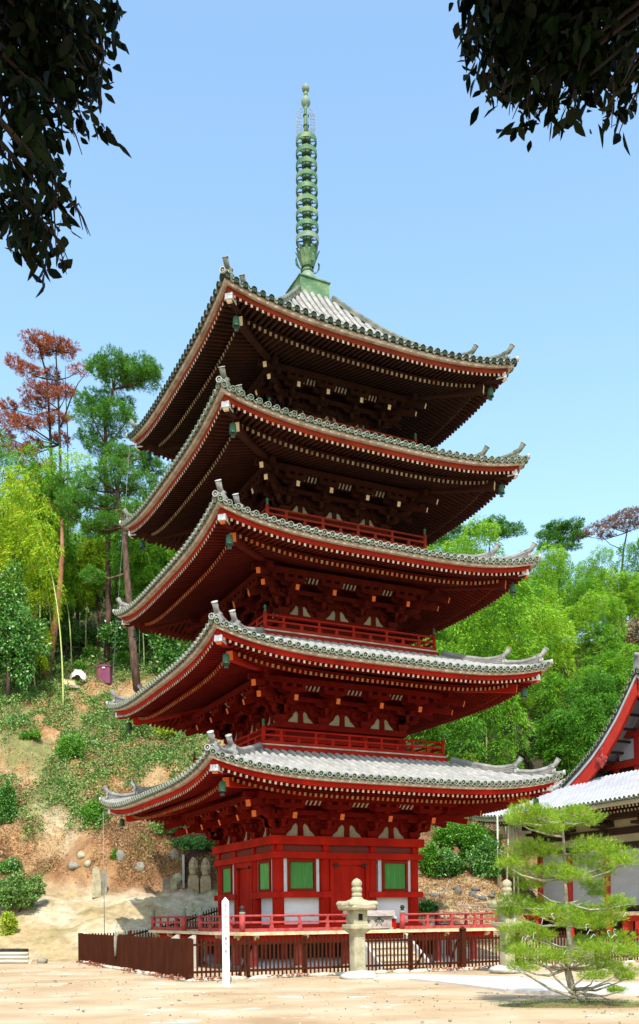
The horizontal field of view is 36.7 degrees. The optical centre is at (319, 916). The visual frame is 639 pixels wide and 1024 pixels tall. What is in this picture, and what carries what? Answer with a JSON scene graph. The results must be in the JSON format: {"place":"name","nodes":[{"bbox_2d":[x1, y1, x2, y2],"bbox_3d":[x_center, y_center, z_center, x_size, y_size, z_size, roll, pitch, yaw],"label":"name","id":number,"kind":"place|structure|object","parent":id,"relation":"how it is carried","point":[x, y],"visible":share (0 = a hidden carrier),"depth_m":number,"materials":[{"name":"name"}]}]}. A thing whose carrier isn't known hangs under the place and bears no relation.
{"place":"outdoors","nodes":[
{"label":"outdoors","id":0,"kind":"place"},
{"bbox_2d":[0,575,637,961],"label":"hillside","id":1,"kind":"structure","parent":0,"point":[54,922],"depth_m":45.80,"materials":[{"name":"soil"}]},
{"bbox_2d":[0,777,17,824],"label":"bush","id":2,"kind":"object","parent":1,"relation":"on","point":[8,803],"visible":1,"depth_m":47.33,"materials":[{"name":"green plant"}]},
{"bbox_2d":[0,910,18,935],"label":"bush","id":3,"kind":"object","parent":1,"relation":"on","point":[8,921],"visible":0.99,"depth_m":39.17,"materials":[{"name":"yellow plant"}]},
{"bbox_2d":[0,857,23,872],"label":"bush","id":4,"kind":"object","parent":1,"relation":"on","point":[7,865],"visible":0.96,"depth_m":44.89,"materials":[{"name":"green plant"}]},
{"bbox_2d":[0,869,47,911],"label":"bush","id":5,"kind":"object","parent":1,"relation":"on","point":[18,892],"visible":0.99,"depth_m":40.52,"materials":[{"name":"green plant"}]},
{"bbox_2d":[0,556,50,704],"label":"broadleaf tree","id":6,"kind":"object","parent":1,"relation":"on","point":[14,650],"visible":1,"depth_m":57.01,"materials":[{"name":"green plant"}]},
{"bbox_2d":[0,429,51,633],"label":"bamboo","id":7,"kind":"object","parent":1,"relation":"on","point":[2,454],"visible":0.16,"depth_m":65.60,"materials":[{"name":"green plant"}]},
{"bbox_2d":[1,634,55,688],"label":"broadleaf tree","id":8,"kind":"object","parent":1,"relation":"on","point":[40,668],"visible":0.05,"depth_m":61.14,"materials":[{"name":"green plant"}]},
{"bbox_2d":[0,464,67,708],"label":"bamboo","id":9,"kind":"object","parent":1,"relation":"on","point":[5,486],"visible":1,"depth_m":57.00,"materials":[{"name":"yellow plant"}]},
{"bbox_2d":[0,497,68,686],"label":"bamboo","id":10,"kind":"object","parent":1,"relation":"on","point":[7,551],"visible":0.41,"depth_m":59.99,"materials":[{"name":"green plant"}]},
{"bbox_2d":[3,439,73,671],"bbox_3d":[-18.705,-23.395,64.141,4.823,14.878,5.609,-1,0,14],"label":"bamboo","id":11,"kind":"object","parent":1,"relation":"on","point":[35,462],"visible":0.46,"depth_m":63.52,"materials":[{"name":"green plant"}]},
{"bbox_2d":[0,328,88,546],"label":"pine tree","id":12,"kind":"object","parent":1,"relation":"on","point":[45,342],"visible":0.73,"depth_m":73.81,"materials":[{"name":"red plant"}]},
{"bbox_2d":[16,509,82,670],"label":"bamboo","id":13,"kind":"object","parent":1,"relation":"on","point":[72,601],"visible":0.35,"depth_m":67.24,"materials":[{"name":"green plant"}]},
{"bbox_2d":[11,446,93,605],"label":"bamboo","id":14,"kind":"object","parent":1,"relation":"on","point":[66,466],"visible":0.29,"depth_m":65.10,"materials":[{"name":"green plant"}]},
{"bbox_2d":[30,601,75,630],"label":"undergrowth tree","id":15,"kind":"object","parent":1,"relation":"on","point":[63,613],"visible":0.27,"depth_m":71.61,"materials":[{"name":"green plant"}]},
{"bbox_2d":[34,470,83,678],"bbox_3d":[-17.021,-22.202,63.346,3.826,13.930,2.584,-1,0,23],"label":"pine tree","id":16,"kind":"object","parent":1,"relation":"on","point":[51,490],"visible":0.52,"depth_m":63.77,"materials":[{"name":"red plant"}]},
{"bbox_2d":[46,614,84,658],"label":"undergrowth tree","id":17,"kind":"object","parent":1,"relation":"on","point":[65,631],"visible":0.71,"depth_m":69.92,"materials":[{"name":"green plant"}]},
{"bbox_2d":[56,731,87,761],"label":"bush","id":18,"kind":"object","parent":1,"relation":"on","point":[66,742],"visible":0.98,"depth_m":51.37,"materials":[{"name":"green plant"}]},
{"bbox_2d":[63,568,92,638],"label":"bamboo","id":19,"kind":"object","parent":1,"relation":"on","point":[83,613],"visible":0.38,"depth_m":70.62,"materials":[{"name":"green plant"}]},
{"bbox_2d":[56,532,103,646],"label":"broadleaf tree","id":20,"kind":"object","parent":1,"relation":"on","point":[77,566],"visible":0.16,"depth_m":71.05,"materials":[{"name":"green plant"}]},
{"bbox_2d":[71,627,102,645],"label":"undergrowth tree","id":21,"kind":"object","parent":1,"relation":"on","point":[91,634],"visible":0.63,"depth_m":71.69,"materials":[{"name":"green plant"}]},
{"bbox_2d":[77,798,104,824],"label":"bush","id":22,"kind":"object","parent":1,"relation":"on","point":[94,810],"visible":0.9,"depth_m":46.83,"materials":[{"name":"green plant"}]},
{"bbox_2d":[68,521,115,657],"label":"bamboo","id":23,"kind":"object","parent":1,"relation":"on","point":[91,599],"visible":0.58,"depth_m":69.30,"materials":[{"name":"green plant"}]},
{"bbox_2d":[73,535,113,650],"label":"broadleaf tree","id":24,"kind":"object","parent":1,"relation":"on","point":[88,554],"visible":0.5,"depth_m":69.58,"materials":[{"name":"green plant"}]},
{"bbox_2d":[2,588,189,677],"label":"undergrowth","id":25,"kind":"object","parent":1,"relation":"on","point":[120,667],"visible":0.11,"depth_m":69.42,"materials":[{"name":"green plant"}]},
{"bbox_2d":[91,867,101,897],"bbox_3d":[-10.087,-1.544,43.592,0.418,1.411,0.360,-2,-2,-14],"label":"stone tablet","id":26,"kind":"object","parent":1,"relation":"on","point":[96,885],"visible":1,"depth_m":43.44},
{"bbox_2d":[97,664,113,685],"bbox_3d":[-13.653,-15.290,61.484,0.960,1.450,0.676,-1,0,7],"label":"garden cabinet","id":27,"kind":"object","parent":1,"relation":"on","point":[104,673],"visible":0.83,"depth_m":61.21,"materials":[{"name":"purple metal"}]},
{"bbox_2d":[52,436,169,692],"bbox_3d":[-12.831,-21.913,60.059,7.790,16.715,5.280,-1,0,0],"label":"pine tree","id":28,"kind":"object","parent":1,"relation":"on","point":[121,457],"visible":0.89,"depth_m":59.83,"materials":[{"name":"green plant"}]},
{"bbox_2d":[0,657,223,879],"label":"ivy","id":29,"kind":"object","parent":1,"relation":"on","point":[17,694],"visible":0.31,"depth_m":52.75,"materials":[{"name":"green plant"}]},
{"bbox_2d":[0,667,223,883],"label":"dry leaves","id":30,"kind":"object","parent":1,"relation":"on","point":[26,842],"visible":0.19,"depth_m":50.07,"materials":[{"name":"plant"}]},
{"bbox_2d":[66,343,164,662],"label":"pine tree","id":31,"kind":"object","parent":1,"relation":"on","point":[133,375],"visible":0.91,"depth_m":67.50,"materials":[{"name":"green plant"}]},
{"bbox_2d":[96,619,138,651],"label":"undergrowth tree","id":32,"kind":"object","parent":1,"relation":"on","point":[119,631],"visible":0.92,"depth_m":67.55,"materials":[{"name":"green plant"}]},
{"bbox_2d":[82,498,158,664],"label":"bamboo","id":33,"kind":"object","parent":1,"relation":"on","point":[135,588],"visible":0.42,"depth_m":65.99,"materials":[{"name":"green plant"}]},
{"bbox_2d":[111,551,133,608],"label":"bamboo","id":34,"kind":"object","parent":1,"relation":"on","point":[117,589],"visible":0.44,"depth_m":72.56,"materials":[{"name":"green plant"}]},
{"bbox_2d":[116,718,150,737],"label":"bush","id":35,"kind":"object","parent":1,"relation":"on","point":[123,730],"visible":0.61,"depth_m":53.66,"materials":[{"name":"green plant"}]},
{"bbox_2d":[104,495,174,660],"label":"bamboo","id":36,"kind":"object","parent":1,"relation":"on","point":[150,573],"visible":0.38,"depth_m":65.39,"materials":[{"name":"green plant"}]},
{"bbox_2d":[146,821,187,834],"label":"bush","id":37,"kind":"object","parent":1,"relation":"on","point":[158,827],"visible":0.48,"depth_m":46.17,"materials":[{"name":"green plant"}]},
{"bbox_2d":[145,631,192,672],"bbox_3d":[-9.429,-17.505,62.180,3.631,5.146,2.983,-1,0,0],"label":"broadleaf tree","id":38,"kind":"object","parent":1,"relation":"on","point":[163,645],"visible":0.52,"depth_m":61.51,"materials":[{"name":"green plant"}]},
{"bbox_2d":[166,835,216,850],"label":"bush","id":39,"kind":"object","parent":1,"relation":"on","point":[198,842],"visible":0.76,"depth_m":45.28,"materials":[{"name":"green plant"}]},
{"bbox_2d":[188,857,198,892],"bbox_3d":[-5.780,-1.894,44.180,0.480,1.683,0.440,-1,0,-6],"label":"buddhist statue","id":40,"kind":"object","parent":1,"relation":"on","point":[193,880],"visible":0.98,"depth_m":44.00,"materials":[{"name":"beige stone"}]},
{"bbox_2d":[182,849,217,889],"bbox_3d":[-5.524,-2.163,45.080,1.950,2.182,1.147,-1,0,-16],"label":"statue niche","id":41,"kind":"object","parent":1,"relation":"on","point":[192,852],"visible":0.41,"depth_m":45.22,"materials":[{"name":"grey stone"}]},
{"bbox_2d":[200,857,210,893],"bbox_3d":[-5.217,-1.867,44.180,0.480,1.683,0.440,-1,0,-6],"label":"buddhist statue","id":42,"kind":"object","parent":1,"relation":"on","point":[205,880],"visible":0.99,"depth_m":44.00,"materials":[{"name":"beige stone"}]},
{"bbox_2d":[418,838,439,876],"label":"bush","id":43,"kind":"object","parent":1,"relation":"on","point":[428,851],"visible":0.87,"depth_m":49.59,"materials":[{"name":"green plant"}]},
{"bbox_2d":[411,638,463,752],"bbox_3d":[6.532,-12.297,60.309,5.324,10.396,4.718,-1,0,-32],"label":"bamboo","id":44,"kind":"object","parent":1,"relation":"on","point":[439,652],"visible":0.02,"depth_m":59.97,"materials":[{"name":"green plant"}]},
{"bbox_2d":[418,847,468,877],"bbox_3d":[6.509,-2.724,50.345,2.666,1.919,2.623,-1,0,19],"label":"bush","id":45,"kind":"object","parent":1,"relation":"on","point":[451,863],"visible":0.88,"depth_m":49.83,"materials":[{"name":"green plant"}]},
{"bbox_2d":[403,715,487,826],"bbox_3d":[7.090,-9.310,55.779,5.424,9.767,5.236,-1,0,8],"label":"bamboo","id":46,"kind":"object","parent":1,"relation":"on","point":[451,748],"visible":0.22,"depth_m":55.56,"materials":[{"name":"green plant"}]},
{"bbox_2d":[430,525,479,549],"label":"pine tree","id":47,"kind":"object","parent":1,"relation":"on","point":[450,535],"visible":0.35,"depth_m":111.59,"materials":[{"name":"green plant"}]},
{"bbox_2d":[430,817,506,858],"bbox_3d":[7.952,-4.043,51.765,4.122,2.761,2.583,-1,0,0],"label":"bush","id":48,"kind":"object","parent":1,"relation":"on","point":[464,838],"visible":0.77,"depth_m":51.31,"materials":[{"name":"green plant"}]},
{"bbox_2d":[450,631,493,731],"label":"bamboo","id":49,"kind":"object","parent":1,"relation":"on","point":[477,644],"visible":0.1,"depth_m":67.14,"materials":[{"name":"green plant"}]},
{"bbox_2d":[441,512,504,638],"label":"bamboo","id":50,"kind":"object","parent":1,"relation":"on","point":[471,542],"visible":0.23,"depth_m":79.60,"materials":[{"name":"green plant"}]},
{"bbox_2d":[418,817,537,925],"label":"slope","id":51,"kind":"structure","parent":1,"relation":"on","point":[463,886],"depth_m":47.76,"materials":[{"name":"soil"}]},
{"bbox_2d":[464,834,505,878],"bbox_3d":[8.494,-3.013,49.593,2.107,2.481,1.728,-1,0,41],"label":"bush","id":52,"kind":"object","parent":1,"relation":"on","point":[482,861],"visible":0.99,"depth_m":49.32,"materials":[{"name":"green plant"}]},
{"bbox_2d":[444,574,540,753],"bbox_3d":[11.557,-16.217,63.285,6.121,13.405,7.034,-1,0,27],"label":"bamboo","id":53,"kind":"object","parent":1,"relation":"on","point":[523,584],"visible":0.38,"depth_m":63.15,"materials":[{"name":"green plant"}]},
{"bbox_2d":[462,513,527,551],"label":"pine tree","id":54,"kind":"object","parent":1,"relation":"on","point":[515,527],"visible":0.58,"depth_m":113.43,"materials":[{"name":"green plant"}]},
{"bbox_2d":[457,695,537,832],"bbox_3d":[10.577,-9.756,58.688,5.450,9.632,4.743,-1,0,-2],"label":"bamboo","id":55,"kind":"object","parent":1,"relation":"on","point":[499,744],"visible":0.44,"depth_m":58.88,"materials":[{"name":"green plant"}]},
{"bbox_2d":[472,580,555,750],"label":"bamboo","id":56,"kind":"object","parent":1,"relation":"on","point":[540,588],"visible":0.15,"depth_m":72.28,"materials":[{"name":"green plant"}]},
{"bbox_2d":[485,597,567,757],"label":"bamboo","id":57,"kind":"object","parent":1,"relation":"on","point":[550,609],"visible":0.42,"depth_m":69.93,"materials":[{"name":"green plant"}]},
{"bbox_2d":[515,584,571,708],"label":"bamboo","id":58,"kind":"object","parent":1,"relation":"on","point":[546,594],"visible":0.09,"depth_m":84.41,"materials":[{"name":"green plant"}]},
{"bbox_2d":[523,541,570,632],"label":"bamboo","id":59,"kind":"object","parent":1,"relation":"on","point":[540,567],"visible":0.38,"depth_m":89.46,"materials":[{"name":"green plant"}]},
{"bbox_2d":[526,670,576,741],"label":"bamboo","id":60,"kind":"object","parent":1,"relation":"on","point":[544,692],"visible":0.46,"depth_m":78.33,"materials":[{"name":"green plant"}]},
{"bbox_2d":[527,613,578,710],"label":"bamboo","id":61,"kind":"object","parent":1,"relation":"on","point":[558,646],"visible":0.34,"depth_m":81.21,"materials":[{"name":"green plant"}]},
{"bbox_2d":[538,551,582,640],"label":"bamboo","id":62,"kind":"object","parent":1,"relation":"on","point":[560,584],"visible":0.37,"depth_m":98.56,"materials":[{"name":"green plant"}]},
{"bbox_2d":[532,713,588,769],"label":"bamboo","id":63,"kind":"object","parent":1,"relation":"on","point":[557,746],"visible":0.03,"depth_m":73.22,"materials":[{"name":"green plant"}]},
{"bbox_2d":[534,515,587,587],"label":"pine tree","id":64,"kind":"object","parent":1,"relation":"on","point":[550,535],"visible":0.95,"depth_m":109.28,"materials":[{"name":"green plant"}]},
{"bbox_2d":[526,705,599,780],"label":"bamboo","id":65,"kind":"object","parent":1,"relation":"on","point":[564,732],"visible":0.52,"depth_m":69.02,"materials":[{"name":"green plant"}]},
{"bbox_2d":[560,577,597,636],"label":"bamboo","id":66,"kind":"object","parent":1,"relation":"on","point":[582,587],"visible":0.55,"depth_m":94.09,"materials":[{"name":"green plant"}]},
{"bbox_2d":[559,589,612,682],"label":"bamboo","id":67,"kind":"object","parent":1,"relation":"on","point":[576,622],"visible":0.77,"depth_m":86.28,"materials":[{"name":"green plant"}]},
{"bbox_2d":[560,664,619,742],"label":"bamboo","id":68,"kind":"object","parent":1,"relation":"on","point":[576,679],"visible":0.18,"depth_m":77.76,"materials":[{"name":"green plant"}]},
{"bbox_2d":[567,543,616,623],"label":"bamboo","id":69,"kind":"object","parent":1,"relation":"on","point":[591,562],"visible":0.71,"depth_m":95.49,"materials":[{"name":"green plant"}]},
{"bbox_2d":[568,690,620,757],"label":"bamboo","id":70,"kind":"object","parent":1,"relation":"on","point":[598,710],"visible":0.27,"depth_m":70.28,"materials":[{"name":"green plant"}]},
{"bbox_2d":[562,669,627,750],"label":"bamboo","id":71,"kind":"object","parent":1,"relation":"on","point":[594,687],"visible":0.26,"depth_m":72.44,"materials":[{"name":"green plant"}]},
{"bbox_2d":[578,649,621,715],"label":"bamboo","id":72,"kind":"object","parent":1,"relation":"on","point":[604,657],"visible":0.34,"depth_m":82.15,"materials":[{"name":"green plant"}]},
{"bbox_2d":[575,505,638,615],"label":"pine tree","id":73,"kind":"object","parent":1,"relation":"on","point":[625,522],"visible":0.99,"depth_m":107.90,"materials":[{"name":"brown plant"}]},
{"bbox_2d":[582,622,636,685],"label":"bamboo","id":74,"kind":"object","parent":1,"relation":"on","point":[605,638],"visible":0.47,"depth_m":86.12,"materials":[{"name":"green plant"}]},
{"bbox_2d":[593,594,627,650],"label":"bamboo","id":75,"kind":"object","parent":1,"relation":"on","point":[614,608],"visible":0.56,"depth_m":89.83,"materials":[{"name":"green plant"}]},
{"bbox_2d":[597,566,627,623],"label":"bamboo","id":76,"kind":"object","parent":1,"relation":"on","point":[613,577],"visible":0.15,"depth_m":104.85,"materials":[{"name":"green plant"}]},
{"bbox_2d":[603,642,638,696],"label":"bamboo","id":77,"kind":"object","parent":1,"relation":"on","point":[622,664],"visible":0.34,"depth_m":80.61,"materials":[{"name":"green plant"}]},
{"bbox_2d":[610,655,632,705],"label":"bamboo","id":78,"kind":"object","parent":1,"relation":"on","point":[628,676],"visible":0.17,"depth_m":72.58,"materials":[{"name":"green plant"}]},
{"bbox_2d":[607,615,638,659],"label":"bush","id":79,"kind":"object","parent":1,"relation":"on","point":[632,636],"visible":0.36,"depth_m":93.34,"materials":[{"name":"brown plant"}]},
{"bbox_2d":[612,569,638,625],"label":"bamboo","id":80,"kind":"object","parent":1,"relation":"on","point":[628,582],"visible":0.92,"depth_m":96.60,"materials":[{"name":"green plant"}]},
{"bbox_2d":[613,538,638,614],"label":"bamboo","id":81,"kind":"object","parent":1,"relation":"on","point":[634,549],"visible":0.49,"depth_m":100.00,"materials":[{"name":"green plant"}]},
{"bbox_3d":[-9.152,-5.772,48.477,0.778,1.008,0.784,-1,0,0],"label":"rock","id":82,"kind":"object","parent":1,"relation":"on","visible":0},
{"bbox_2d":[0,780,217,891],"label":"bank","id":83,"kind":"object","parent":82,"relation":"on","point":[108,827],"visible":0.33,"depth_m":45.64,"materials":[{"name":"soil"}]},
{"bbox_2d":[0,946,638,1023],"bbox_3d":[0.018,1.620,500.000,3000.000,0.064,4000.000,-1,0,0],"label":"ground","id":84,"kind":"structure","parent":0,"point":[98,1008],"depth_m":18.63,"materials":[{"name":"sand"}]},
{"bbox_2d":[0,0,131,297],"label":"overhanging tree","id":85,"kind":"object","parent":84,"relation":"on","point":[34,64],"visible":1,"depth_m":5.90,"materials":[{"name":"green plant"}]},
{"bbox_2d":[222,897,229,983],"bbox_3d":[-2.287,0.601,23.516,0.170,2.150,0.173,-1,0,-8],"label":"sign post","id":86,"kind":"object","parent":84,"relation":"on","point":[225,946],"visible":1,"depth_m":23.43,"materials":[{"name":"wood"}]},
{"bbox_2d":[0,963,629,1023],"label":"leaf litter","id":87,"kind":"object","parent":84,"relation":"on","point":[312,992],"visible":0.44,"depth_m":18.97,"materials":[{"name":"brown plant"}]},
{"bbox_2d":[73,960,563,980],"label":"fallen leaves","id":88,"kind":"object","parent":84,"relation":"on","point":[171,976],"visible":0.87,"depth_m":26.68,"materials":[{"name":"plant"}]},
{"bbox_2d":[99,82,565,971],"bbox_3d":[-0.316,-13.882,34.000,12.324,31.070,12.324,-1,0,-26],"label":"pagoda","id":89,"kind":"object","parent":84,"relation":"on","point":[333,488],"visible":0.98,"depth_m":31.15,"materials":[{"name":"wood"}]},
{"bbox_2d":[221,864,233,894],"bbox_3d":[-3.227,-1.294,34.427,0.210,1.056,1.260,-1,0,-26],"label":"window","id":90,"kind":"structure","parent":89,"relation":"in","point":[227,871],"depth_m":34.38,"materials":[{"name":"white paint"}]},
{"bbox_2d":[235,861,252,923],"bbox_3d":[-2.511,-0.782,32.853,0.316,2.096,1.440,-1,0,-26],"label":"door","id":91,"kind":"structure","parent":89,"relation":"in","point":[244,871],"depth_m":32.93,"materials":[{"name":"red paint"}]},
{"bbox_2d":[258,859,271,892],"bbox_3d":[-1.712,-1.311,31.327,0.210,1.056,1.260,-1,0,-26],"label":"window","id":92,"kind":"structure","parent":89,"relation":"in","point":[264,866],"depth_m":31.26,"materials":[{"name":"white paint"}]},
{"bbox_2d":[284,858,318,890],"bbox_3d":[-0.601,-1.323,30.947,1.260,1.056,0.210,-1,0,-26],"label":"window","id":93,"kind":"structure","parent":89,"relation":"in","point":[300,874],"depth_m":30.89,"materials":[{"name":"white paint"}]},
{"bbox_2d":[329,859,369,923],"bbox_3d":[0.978,-0.821,31.657,1.440,2.096,0.316,-1,0,-26],"label":"door","id":94,"kind":"structure","parent":89,"relation":"in","point":[341,877],"depth_m":31.58,"materials":[{"name":"red paint"}]},
{"bbox_2d":[343,910,394,928],"bbox_3d":[1.556,0.112,30.385,1.520,0.600,0.700,-1,0,-26],"label":"offering box","id":95,"kind":"object","parent":89,"relation":"on","point":[381,919],"visible":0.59,"depth_m":30.25,"materials":[{"name":"grey wood"}]},
{"bbox_2d":[376,860,410,891],"bbox_3d":[2.499,-1.358,32.464,1.260,1.056,0.210,-1,0,-26],"label":"window","id":96,"kind":"structure","parent":89,"relation":"in","point":[391,875],"depth_m":32.39,"materials":[{"name":"white paint"}]},
{"bbox_2d":[336,878,377,979],"bbox_3d":[0.977,0.365,24.978,0.988,2.712,1.024,-1,0,-26],"label":"stone lantern","id":97,"kind":"object","parent":84,"relation":"on","point":[357,927],"visible":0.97,"depth_m":24.78,"materials":[{"name":"stone"}]},
{"bbox_2d":[78,907,638,981],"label":"picket fence","id":98,"kind":"object","parent":84,"relation":"on","point":[139,954],"visible":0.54,"depth_m":27.33,"materials":[{"name":"brown paint"}]},
{"bbox_2d":[486,879,525,973],"bbox_3d":[5.212,0.314,26.732,0.997,2.706,1.010,-1,0,-26],"label":"stone lantern","id":99,"kind":"object","parent":84,"relation":"on","point":[504,956],"visible":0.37,"depth_m":26.62,"materials":[{"name":"stone"}]},
{"bbox_2d":[448,0,638,154],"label":"overhanging tree","id":100,"kind":"object","parent":84,"relation":"on","point":[556,43],"visible":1,"depth_m":5.96,"materials":[{"name":"green plant"}]},
{"bbox_2d":[472,652,638,946],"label":"temple hall","id":101,"kind":"structure","parent":84,"relation":"on","point":[604,777],"depth_m":47.44,"materials":[{"name":"tile"}]},
{"bbox_2d":[497,1001,638,1007],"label":"moss mound","id":102,"kind":"object","parent":84,"relation":"on","point":[563,1005],"visible":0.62,"depth_m":16.73,"materials":[{"name":"soil"}]},
{"bbox_2d":[490,998,638,1007],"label":"moss","id":103,"kind":"object","parent":102,"relation":"on","point":[569,1002],"visible":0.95,"depth_m":16.94,"materials":[{"name":"green plant"}]},
{"bbox_2d":[491,797,638,1001],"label":"lawn pine","id":104,"kind":"object","parent":102,"relation":"on","point":[571,918],"visible":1,"depth_m":16.78,"materials":[{"name":"green plant"}]},
{"bbox_2d":[605,913,638,954],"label":"porch","id":105,"kind":"object","parent":84,"relation":"on","point":[627,923],"visible":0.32,"depth_m":37.27,"materials":[{"name":"red paint"}]},
{"bbox_2d":[0,0,638,645],"label":"sky","id":106,"kind":"structure","parent":0,"point":[443,232],"materials":[{"name":"blue"}]},
{"bbox_2d":[374,974,638,995],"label":"path","id":107,"kind":"structure","parent":0,"point":[515,984],"depth_m":22.02,"materials":[{"name":"concrete"}]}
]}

